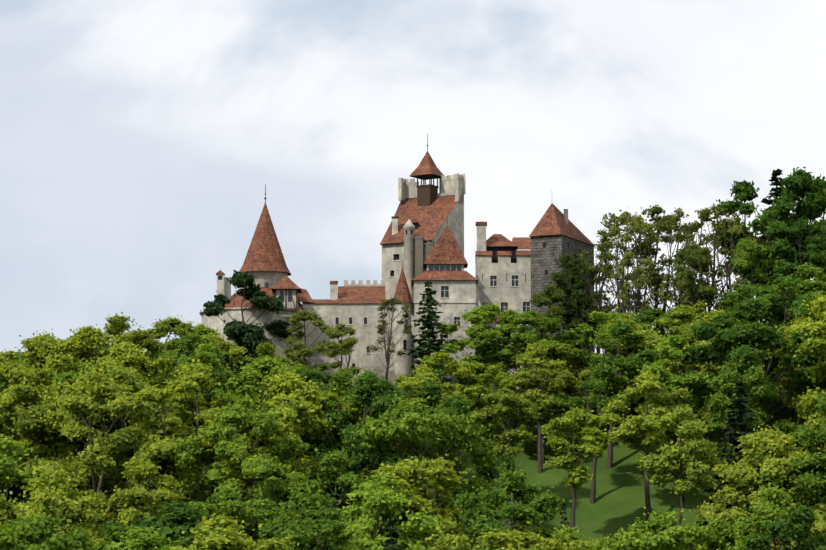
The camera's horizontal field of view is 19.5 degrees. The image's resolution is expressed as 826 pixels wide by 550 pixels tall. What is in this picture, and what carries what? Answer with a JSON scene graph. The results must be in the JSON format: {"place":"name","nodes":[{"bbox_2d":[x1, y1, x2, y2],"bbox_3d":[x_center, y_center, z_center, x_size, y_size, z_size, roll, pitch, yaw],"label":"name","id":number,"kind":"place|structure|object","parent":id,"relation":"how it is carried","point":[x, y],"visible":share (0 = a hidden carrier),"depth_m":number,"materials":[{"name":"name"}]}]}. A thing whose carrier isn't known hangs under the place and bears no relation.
{"place":"outdoors","nodes":[
{"label":"outdoors","id":0,"kind":"place"},
{"bbox_2d":[200,134,447,384],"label":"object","id":1,"kind":"object","parent":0,"point":[402,364],"visible":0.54,"depth_m":451.64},
{"bbox_2d":[0,377,825,549],"bbox_3d":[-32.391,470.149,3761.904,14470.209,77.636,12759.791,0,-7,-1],"label":"hill","id":2,"kind":"structure","parent":0,"point":[616,506],"depth_m":403.34,"materials":[{"name":"green plant"}]},
{"bbox_2d":[0,434,70,528],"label":"tree","id":3,"kind":"object","parent":2,"relation":"on","point":[12,452],"visible":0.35,"depth_m":373.78,"materials":[{"name":"green plant"}]},
{"bbox_2d":[0,361,80,492],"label":"tree","id":4,"kind":"object","parent":2,"relation":"on","point":[35,378],"visible":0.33,"depth_m":399.70,"materials":[{"name":"green plant"}]},
{"bbox_2d":[0,383,86,482],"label":"tree","id":5,"kind":"object","parent":2,"relation":"on","point":[27,423],"visible":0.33,"depth_m":399.67,"materials":[{"name":"green plant"}]},
{"bbox_2d":[0,507,98,549],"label":"tree","id":6,"kind":"object","parent":2,"relation":"on","point":[27,533],"visible":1,"depth_m":305.61,"materials":[{"name":"green plant"}]},
{"bbox_2d":[0,329,102,456],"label":"tree","id":7,"kind":"object","parent":2,"relation":"on","point":[16,374],"visible":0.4,"depth_m":410.38,"materials":[{"name":"green plant"}]},
{"bbox_2d":[0,465,117,543],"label":"tree","id":8,"kind":"object","parent":2,"relation":"on","point":[54,481],"visible":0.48,"depth_m":353.13,"materials":[{"name":"green plant"}]},
{"bbox_2d":[33,363,137,450],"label":"tree","id":9,"kind":"object","parent":2,"relation":"on","point":[58,377],"visible":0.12,"depth_m":400.17,"materials":[{"name":"green plant"}]},
{"bbox_2d":[24,324,153,488],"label":"tree","id":10,"kind":"object","parent":2,"relation":"on","point":[87,341],"visible":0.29,"depth_m":412.94,"materials":[{"name":"green plant"}]},
{"bbox_2d":[11,365,177,527],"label":"tree","id":11,"kind":"object","parent":2,"relation":"on","point":[102,388],"visible":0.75,"depth_m":378.04,"materials":[{"name":"green plant"}]},
{"bbox_2d":[37,340,176,492],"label":"tree","id":12,"kind":"object","parent":2,"relation":"on","point":[126,355],"visible":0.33,"depth_m":399.30,"materials":[{"name":"green plant"}]},
{"bbox_2d":[75,310,158,377],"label":"tree","id":13,"kind":"object","parent":2,"relation":"on","point":[118,326],"visible":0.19,"depth_m":429.11,"materials":[{"name":"green plant"}]},
{"bbox_2d":[52,365,183,524],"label":"tree","id":14,"kind":"object","parent":2,"relation":"on","point":[124,442],"visible":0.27,"depth_m":384.39,"materials":[{"name":"green plant"}]},
{"bbox_2d":[69,456,190,549],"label":"tree","id":15,"kind":"object","parent":2,"relation":"on","point":[130,501],"visible":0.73,"depth_m":351.90,"materials":[{"name":"green plant"}]},
{"bbox_2d":[94,521,206,549],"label":"tree","id":16,"kind":"object","parent":2,"relation":"on","point":[142,538],"visible":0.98,"depth_m":310.81,"materials":[{"name":"green plant"}]},
{"bbox_2d":[144,454,171,527],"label":"tree","id":17,"kind":"object","parent":2,"relation":"on","point":[162,463],"visible":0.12,"depth_m":369.64,"materials":[{"name":"green plant"}]},
{"bbox_2d":[92,495,249,548],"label":"tree","id":18,"kind":"object","parent":2,"relation":"on","point":[179,517],"visible":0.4,"depth_m":327.82,"materials":[{"name":"green plant"}]},
{"bbox_2d":[122,358,240,503],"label":"tree","id":19,"kind":"object","parent":2,"relation":"on","point":[176,395],"visible":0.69,"depth_m":375.44,"materials":[{"name":"green plant"}]},
{"bbox_2d":[139,315,225,366],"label":"tree","id":20,"kind":"object","parent":2,"relation":"on","point":[174,325],"visible":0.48,"depth_m":434.09,"materials":[{"name":"green plant"}]},
{"bbox_2d":[154,328,234,440],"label":"tree","id":21,"kind":"object","parent":2,"relation":"on","point":[207,355],"visible":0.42,"depth_m":404.11,"materials":[{"name":"green plant"}]},
{"bbox_2d":[177,322,229,368],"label":"tree","id":22,"kind":"object","parent":2,"relation":"on","point":[202,330],"visible":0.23,"depth_m":434.37,"materials":[{"name":"green plant"}]},
{"bbox_2d":[192,369,255,427],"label":"tree","id":23,"kind":"object","parent":2,"relation":"on","point":[216,391],"visible":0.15,"depth_m":402.44,"materials":[{"name":"green plant"}]},
{"bbox_2d":[155,513,298,549],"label":"tree","id":24,"kind":"object","parent":2,"relation":"on","point":[217,533],"visible":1,"depth_m":300.12,"materials":[{"name":"green plant"}]},
{"bbox_2d":[195,333,259,392],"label":"tree","id":25,"kind":"object","parent":2,"relation":"on","point":[236,351],"visible":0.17,"depth_m":426.57,"materials":[{"name":"green plant"}]},
{"bbox_2d":[170,394,317,536],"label":"tree","id":26,"kind":"object","parent":2,"relation":"on","point":[272,472],"visible":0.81,"depth_m":363.02,"materials":[{"name":"green plant"}]},
{"bbox_2d":[189,485,305,543],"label":"tree","id":27,"kind":"object","parent":2,"relation":"on","point":[256,512],"visible":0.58,"depth_m":349.47,"materials":[{"name":"green plant"}]},
{"bbox_2d":[201,270,294,372],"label":"tree","id":28,"kind":"object","parent":2,"relation":"on","point":[245,335],"visible":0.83,"depth_m":441.59,"materials":[{"name":"green plant"}]},
{"bbox_2d":[226,341,297,391],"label":"tree","id":29,"kind":"object","parent":2,"relation":"on","point":[263,349],"visible":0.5,"depth_m":426.81,"materials":[{"name":"green plant"}]},
{"bbox_2d":[199,352,329,534],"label":"tree","id":30,"kind":"object","parent":2,"relation":"on","point":[265,370],"visible":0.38,"depth_m":385.21,"materials":[{"name":"green plant"}]},
{"bbox_2d":[200,370,348,495],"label":"tree","id":31,"kind":"object","parent":2,"relation":"on","point":[294,398],"visible":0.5,"depth_m":375.52,"materials":[{"name":"green plant"}]},
{"bbox_2d":[279,308,334,372],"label":"tree","id":32,"kind":"object","parent":2,"relation":"on","point":[297,344],"visible":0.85,"depth_m":439.19,"materials":[{"name":"green plant"}]},
{"bbox_2d":[252,486,363,549],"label":"tree","id":33,"kind":"object","parent":2,"relation":"on","point":[321,515],"visible":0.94,"depth_m":329.42,"materials":[{"name":"green plant"}]},
{"bbox_2d":[292,364,353,416],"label":"tree","id":34,"kind":"object","parent":2,"relation":"on","point":[312,374],"visible":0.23,"depth_m":405.11,"materials":[{"name":"green plant"}]},
{"bbox_2d":[310,367,360,438],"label":"tree","id":35,"kind":"object","parent":2,"relation":"on","point":[340,378],"visible":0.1,"depth_m":388.98,"materials":[{"name":"green plant"}]},
{"bbox_2d":[320,322,361,377],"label":"tree","id":36,"kind":"object","parent":2,"relation":"on","point":[344,347],"visible":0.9,"depth_m":435.56,"materials":[{"name":"green plant"}]},
{"bbox_2d":[276,447,409,549],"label":"tree","id":37,"kind":"object","parent":2,"relation":"on","point":[330,474],"visible":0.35,"depth_m":361.45,"materials":[{"name":"green plant"}]},
{"bbox_2d":[297,368,428,498],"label":"tree","id":38,"kind":"object","parent":2,"relation":"on","point":[371,391],"visible":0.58,"depth_m":376.49,"materials":[{"name":"green plant"}]},
{"bbox_2d":[339,397,421,464],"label":"tree","id":39,"kind":"object","parent":2,"relation":"on","point":[348,407],"visible":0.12,"depth_m":382.52,"materials":[{"name":"green plant"}]},
{"bbox_2d":[367,297,412,380],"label":"tree","id":40,"kind":"object","parent":2,"relation":"on","point":[383,306],"visible":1,"depth_m":442.39,"materials":[{"name":"green plant"}]},
{"bbox_2d":[377,526,405,549],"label":"tree","id":41,"kind":"object","parent":2,"relation":"on","point":[392,542],"visible":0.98,"depth_m":331.74,"materials":[{"name":"green plant"}]},
{"bbox_2d":[199,151,594,389],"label":"castle","id":42,"kind":"structure","parent":2,"relation":"on","point":[514,274],"depth_m":457.01,"materials":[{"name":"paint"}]},
{"bbox_2d":[330,471,474,549],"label":"tree","id":43,"kind":"object","parent":2,"relation":"on","point":[382,494],"visible":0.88,"depth_m":336.69,"materials":[{"name":"green plant"}]},
{"bbox_2d":[339,394,506,541],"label":"tree","id":44,"kind":"object","parent":2,"relation":"on","point":[405,423],"visible":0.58,"depth_m":366.88,"materials":[{"name":"green plant"}]},
{"bbox_2d":[394,364,451,415],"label":"tree","id":45,"kind":"object","parent":2,"relation":"on","point":[426,373],"visible":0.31,"depth_m":406.68,"materials":[{"name":"green plant"}]},
{"bbox_2d":[402,281,457,391],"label":"tree","id":46,"kind":"object","parent":2,"relation":"on","point":[427,323],"visible":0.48,"depth_m":439.17,"materials":[{"name":"green plant"}]},
{"bbox_2d":[391,351,485,411],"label":"tree","id":47,"kind":"object","parent":2,"relation":"on","point":[438,358],"visible":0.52,"depth_m":419.31,"materials":[{"name":"green plant"}]},
{"bbox_2d":[413,354,475,406],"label":"tree","id":48,"kind":"object","parent":2,"relation":"on","point":[441,373],"visible":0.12,"depth_m":421.64,"materials":[{"name":"green plant"}]},
{"bbox_2d":[420,530,487,549],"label":"tree","id":49,"kind":"object","parent":2,"relation":"on","point":[448,542],"visible":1,"depth_m":313.99,"materials":[{"name":"green plant"}]},
{"bbox_2d":[357,448,551,540],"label":"tree","id":50,"kind":"object","parent":2,"relation":"on","point":[435,472],"visible":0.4,"depth_m":347.38,"materials":[{"name":"green plant"}]},
{"bbox_2d":[389,377,525,523],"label":"tree","id":51,"kind":"object","parent":2,"relation":"on","point":[460,406],"visible":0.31,"depth_m":380.14,"materials":[{"name":"green plant"}]},
{"bbox_2d":[420,301,527,398],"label":"tree","id":52,"kind":"object","parent":2,"relation":"on","point":[480,315],"visible":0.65,"depth_m":434.23,"materials":[{"name":"green plant"}]},
{"bbox_2d":[460,364,526,446],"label":"tree","id":53,"kind":"object","parent":2,"relation":"on","point":[469,394],"visible":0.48,"depth_m":418.04,"materials":[{"name":"green plant"}]},
{"bbox_2d":[470,386,538,525],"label":"tree","id":54,"kind":"object","parent":2,"relation":"on","point":[506,411],"visible":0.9,"depth_m":392.41,"materials":[{"name":"green plant"}]},
{"bbox_2d":[451,467,578,549],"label":"tree","id":55,"kind":"object","parent":2,"relation":"on","point":[480,519],"visible":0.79,"depth_m":344.24,"materials":[{"name":"green plant"}]},
{"bbox_2d":[467,521,577,549],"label":"tree","id":56,"kind":"object","parent":2,"relation":"on","point":[514,537],"visible":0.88,"depth_m":322.37,"materials":[{"name":"green plant"}]},
{"bbox_2d":[462,309,591,392],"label":"tree","id":57,"kind":"object","parent":2,"relation":"on","point":[526,334],"visible":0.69,"depth_m":428.74,"materials":[{"name":"green plant"}]},
{"bbox_2d":[495,391,573,463],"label":"tree","id":58,"kind":"object","parent":2,"relation":"on","point":[537,415],"visible":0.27,"depth_m":412.21,"materials":[{"name":"green plant"}]},
{"bbox_2d":[501,355,574,417],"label":"tree","id":59,"kind":"object","parent":2,"relation":"on","point":[565,377],"visible":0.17,"depth_m":420.25,"materials":[{"name":"green plant"}]},
{"bbox_2d":[506,343,571,472],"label":"tree","id":60,"kind":"object","parent":2,"relation":"on","point":[532,384],"visible":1,"depth_m":410.86,"materials":[{"name":"green plant"}]},
{"bbox_2d":[530,283,567,378],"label":"tree","id":61,"kind":"object","parent":2,"relation":"on","point":[541,299],"visible":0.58,"depth_m":439.65,"materials":[{"name":"green plant"}]},
{"bbox_2d":[515,340,613,413],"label":"tree","id":62,"kind":"object","parent":2,"relation":"on","point":[563,348],"visible":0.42,"depth_m":423.05,"materials":[{"name":"green plant"}]},
{"bbox_2d":[543,250,608,362],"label":"tree","id":63,"kind":"object","parent":2,"relation":"on","point":[573,262],"visible":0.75,"depth_m":443.86,"materials":[{"name":"green plant"}]},
{"bbox_2d":[540,406,620,529],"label":"tree","id":64,"kind":"object","parent":2,"relation":"on","point":[576,418],"visible":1,"depth_m":377.81,"materials":[{"name":"green plant"}]},
{"bbox_2d":[548,524,615,549],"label":"tree","id":65,"kind":"object","parent":2,"relation":"on","point":[569,532],"visible":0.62,"depth_m":339.44,"materials":[{"name":"green plant"}]},
{"bbox_2d":[563,275,605,392],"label":"tree","id":66,"kind":"object","parent":2,"relation":"on","point":[572,307],"visible":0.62,"depth_m":442.41,"materials":[{"name":"green plant"}]},
{"bbox_2d":[570,354,630,435],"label":"tree","id":67,"kind":"object","parent":2,"relation":"on","point":[584,374],"visible":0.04,"depth_m":419.95,"materials":[{"name":"green plant"}]},
{"bbox_2d":[566,308,640,370],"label":"tree","id":68,"kind":"object","parent":2,"relation":"on","point":[598,318],"visible":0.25,"depth_m":433.49,"materials":[{"name":"green plant"}]},
{"bbox_2d":[568,363,639,503],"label":"tree","id":69,"kind":"object","parent":2,"relation":"on","point":[595,403],"visible":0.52,"depth_m":400.72,"materials":[{"name":"green plant"}]},
{"bbox_2d":[569,316,644,393],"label":"tree","id":70,"kind":"object","parent":2,"relation":"on","point":[581,362],"visible":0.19,"depth_m":430.42,"materials":[{"name":"green plant"}]},
{"bbox_2d":[578,228,645,353],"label":"tree","id":71,"kind":"object","parent":2,"relation":"on","point":[594,270],"visible":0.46,"depth_m":457.48,"materials":[{"name":"green plant"}]},
{"bbox_2d":[585,320,662,467],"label":"tree","id":72,"kind":"object","parent":2,"relation":"on","point":[623,365],"visible":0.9,"depth_m":412.96,"materials":[{"name":"green plant"}]},
{"bbox_2d":[591,208,660,313],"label":"tree","id":73,"kind":"object","parent":2,"relation":"on","point":[613,230],"visible":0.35,"depth_m":464.77,"materials":[{"name":"green plant"}]},
{"bbox_2d":[609,251,656,318],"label":"tree","id":74,"kind":"object","parent":2,"relation":"on","point":[638,271],"visible":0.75,"depth_m":448.96,"materials":[{"name":"green plant"}]},
{"bbox_2d":[598,214,674,327],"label":"tree","id":75,"kind":"object","parent":2,"relation":"on","point":[636,224],"visible":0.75,"depth_m":455.20,"materials":[{"name":"green plant"}]},
{"bbox_2d":[593,324,686,415],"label":"tree","id":76,"kind":"object","parent":2,"relation":"on","point":[653,338],"visible":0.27,"depth_m":424.70,"materials":[{"name":"green plant"}]},
{"bbox_2d":[599,371,694,523],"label":"tree","id":77,"kind":"object","parent":2,"relation":"on","point":[633,430],"visible":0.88,"depth_m":387.91,"materials":[{"name":"green plant"}]},
{"bbox_2d":[630,306,674,398],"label":"tree","id":78,"kind":"object","parent":2,"relation":"on","point":[645,316],"visible":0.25,"depth_m":439.30,"materials":[{"name":"green plant"}]},
{"bbox_2d":[627,205,687,327],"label":"tree","id":79,"kind":"object","parent":2,"relation":"on","point":[656,276],"visible":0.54,"depth_m":464.65,"materials":[{"name":"green plant"}]},
{"bbox_2d":[590,507,733,549],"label":"tree","id":80,"kind":"object","parent":2,"relation":"on","point":[640,536],"visible":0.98,"depth_m":336.24,"materials":[{"name":"green plant"}]},
{"bbox_2d":[630,303,714,355],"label":"tree","id":81,"kind":"object","parent":2,"relation":"on","point":[681,314],"visible":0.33,"depth_m":433.03,"materials":[{"name":"green plant"}]},
{"bbox_2d":[637,334,714,479],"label":"tree","id":82,"kind":"object","parent":2,"relation":"on","point":[669,347],"visible":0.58,"depth_m":394.89,"materials":[{"name":"green plant"}]},
{"bbox_2d":[644,208,713,374],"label":"tree","id":83,"kind":"object","parent":2,"relation":"on","point":[686,235],"visible":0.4,"depth_m":460.99,"materials":[{"name":"green plant"}]},
{"bbox_2d":[636,404,723,524],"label":"tree","id":84,"kind":"object","parent":2,"relation":"on","point":[664,470],"visible":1,"depth_m":369.36,"materials":[{"name":"green plant"}]},
{"bbox_2d":[665,241,720,344],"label":"tree","id":85,"kind":"object","parent":2,"relation":"on","point":[697,256],"visible":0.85,"depth_m":449.07,"materials":[{"name":"green plant"}]},
{"bbox_2d":[670,313,724,423],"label":"tree","id":86,"kind":"object","parent":2,"relation":"on","point":[707,319],"visible":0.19,"depth_m":426.71,"materials":[{"name":"green plant"}]},
{"bbox_2d":[673,200,740,312],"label":"tree","id":87,"kind":"object","parent":2,"relation":"on","point":[705,213],"visible":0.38,"depth_m":467.96,"materials":[{"name":"green plant"}]},
{"bbox_2d":[694,215,767,309],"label":"tree","id":88,"kind":"object","parent":2,"relation":"on","point":[730,223],"visible":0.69,"depth_m":456.71,"materials":[{"name":"green plant"}]},
{"bbox_2d":[696,380,780,532],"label":"tree","id":89,"kind":"object","parent":2,"relation":"on","point":[736,414],"visible":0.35,"depth_m":379.88,"materials":[{"name":"green plant"}]},
{"bbox_2d":[676,358,801,509],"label":"tree","id":90,"kind":"object","parent":2,"relation":"on","point":[729,377],"visible":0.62,"depth_m":387.50,"materials":[{"name":"green plant"}]},
{"bbox_2d":[709,180,774,296],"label":"tree","id":91,"kind":"object","parent":2,"relation":"on","point":[744,191],"visible":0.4,"depth_m":464.63,"materials":[{"name":"green plant"}]},
{"bbox_2d":[713,236,776,320],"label":"tree","id":92,"kind":"object","parent":2,"relation":"on","point":[745,249],"visible":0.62,"depth_m":448.33,"materials":[{"name":"green plant"}]},
{"bbox_2d":[716,282,774,328],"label":"tree","id":93,"kind":"object","parent":2,"relation":"on","point":[741,293],"visible":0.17,"depth_m":440.12,"materials":[{"name":"green plant"}]},
{"bbox_2d":[677,295,824,425],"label":"tree","id":94,"kind":"object","parent":2,"relation":"on","point":[748,342],"visible":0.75,"depth_m":397.30,"materials":[{"name":"green plant"}]},
{"bbox_2d":[700,482,801,549],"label":"tree","id":95,"kind":"object","parent":2,"relation":"on","point":[773,506],"visible":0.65,"depth_m":339.10,"materials":[{"name":"green plant"}]},
{"bbox_2d":[681,422,825,549],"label":"tree","id":96,"kind":"object","parent":2,"relation":"on","point":[742,476],"visible":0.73,"depth_m":355.70,"materials":[{"name":"green plant"}]},
{"bbox_2d":[725,169,798,329],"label":"tree","id":97,"kind":"object","parent":2,"relation":"on","point":[775,181],"visible":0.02,"depth_m":467.62,"materials":[{"name":"green plant"}]},
{"bbox_2d":[736,206,798,320],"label":"tree","id":98,"kind":"object","parent":2,"relation":"on","point":[769,249],"visible":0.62,"depth_m":451.73,"materials":[{"name":"green plant"}]},
{"bbox_2d":[734,425,825,522],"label":"tree","id":99,"kind":"object","parent":2,"relation":"on","point":[808,487],"visible":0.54,"depth_m":356.32,"materials":[{"name":"green plant"}]},
{"bbox_2d":[734,498,825,549],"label":"tree","id":100,"kind":"object","parent":2,"relation":"on","point":[797,526],"visible":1,"depth_m":320.13,"materials":[{"name":"green plant"}]},
{"bbox_2d":[745,274,819,396],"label":"tree","id":101,"kind":"object","parent":2,"relation":"on","point":[770,294],"visible":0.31,"depth_m":434.01,"materials":[{"name":"green plant"}]},
{"bbox_2d":[756,167,825,263],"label":"tree","id":102,"kind":"object","parent":2,"relation":"on","point":[799,184],"visible":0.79,"depth_m":457.99,"materials":[{"name":"green plant"}]},
{"bbox_2d":[762,315,825,448],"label":"tree","id":103,"kind":"object","parent":2,"relation":"on","point":[774,374],"visible":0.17,"depth_m":411.13,"materials":[{"name":"green plant"}]},
{"bbox_2d":[771,291,825,408],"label":"tree","id":104,"kind":"object","parent":2,"relation":"on","point":[818,328],"visible":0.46,"depth_m":405.59,"materials":[{"name":"green plant"}]},
{"bbox_2d":[772,262,825,325],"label":"tree","id":105,"kind":"object","parent":2,"relation":"on","point":[817,284],"visible":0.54,"depth_m":439.80,"materials":[{"name":"green plant"}]},
{"bbox_2d":[775,217,825,284],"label":"tree","id":106,"kind":"object","parent":2,"relation":"on","point":[801,229],"visible":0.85,"depth_m":450.07,"materials":[{"name":"green plant"}]},
{"bbox_2d":[792,334,825,436],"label":"tree","id":107,"kind":"object","parent":2,"relation":"on","point":[816,346],"visible":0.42,"depth_m":394.13,"materials":[{"name":"green plant"}]},
{"bbox_2d":[796,391,825,452],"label":"tree","id":108,"kind":"object","parent":2,"relation":"on","point":[811,402],"visible":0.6,"depth_m":374.60,"materials":[{"name":"green plant"}]},
{"bbox_2d":[0,0,825,386],"label":"sky","id":109,"kind":"structure","parent":0,"point":[141,141],"materials":[{"name":"white"}]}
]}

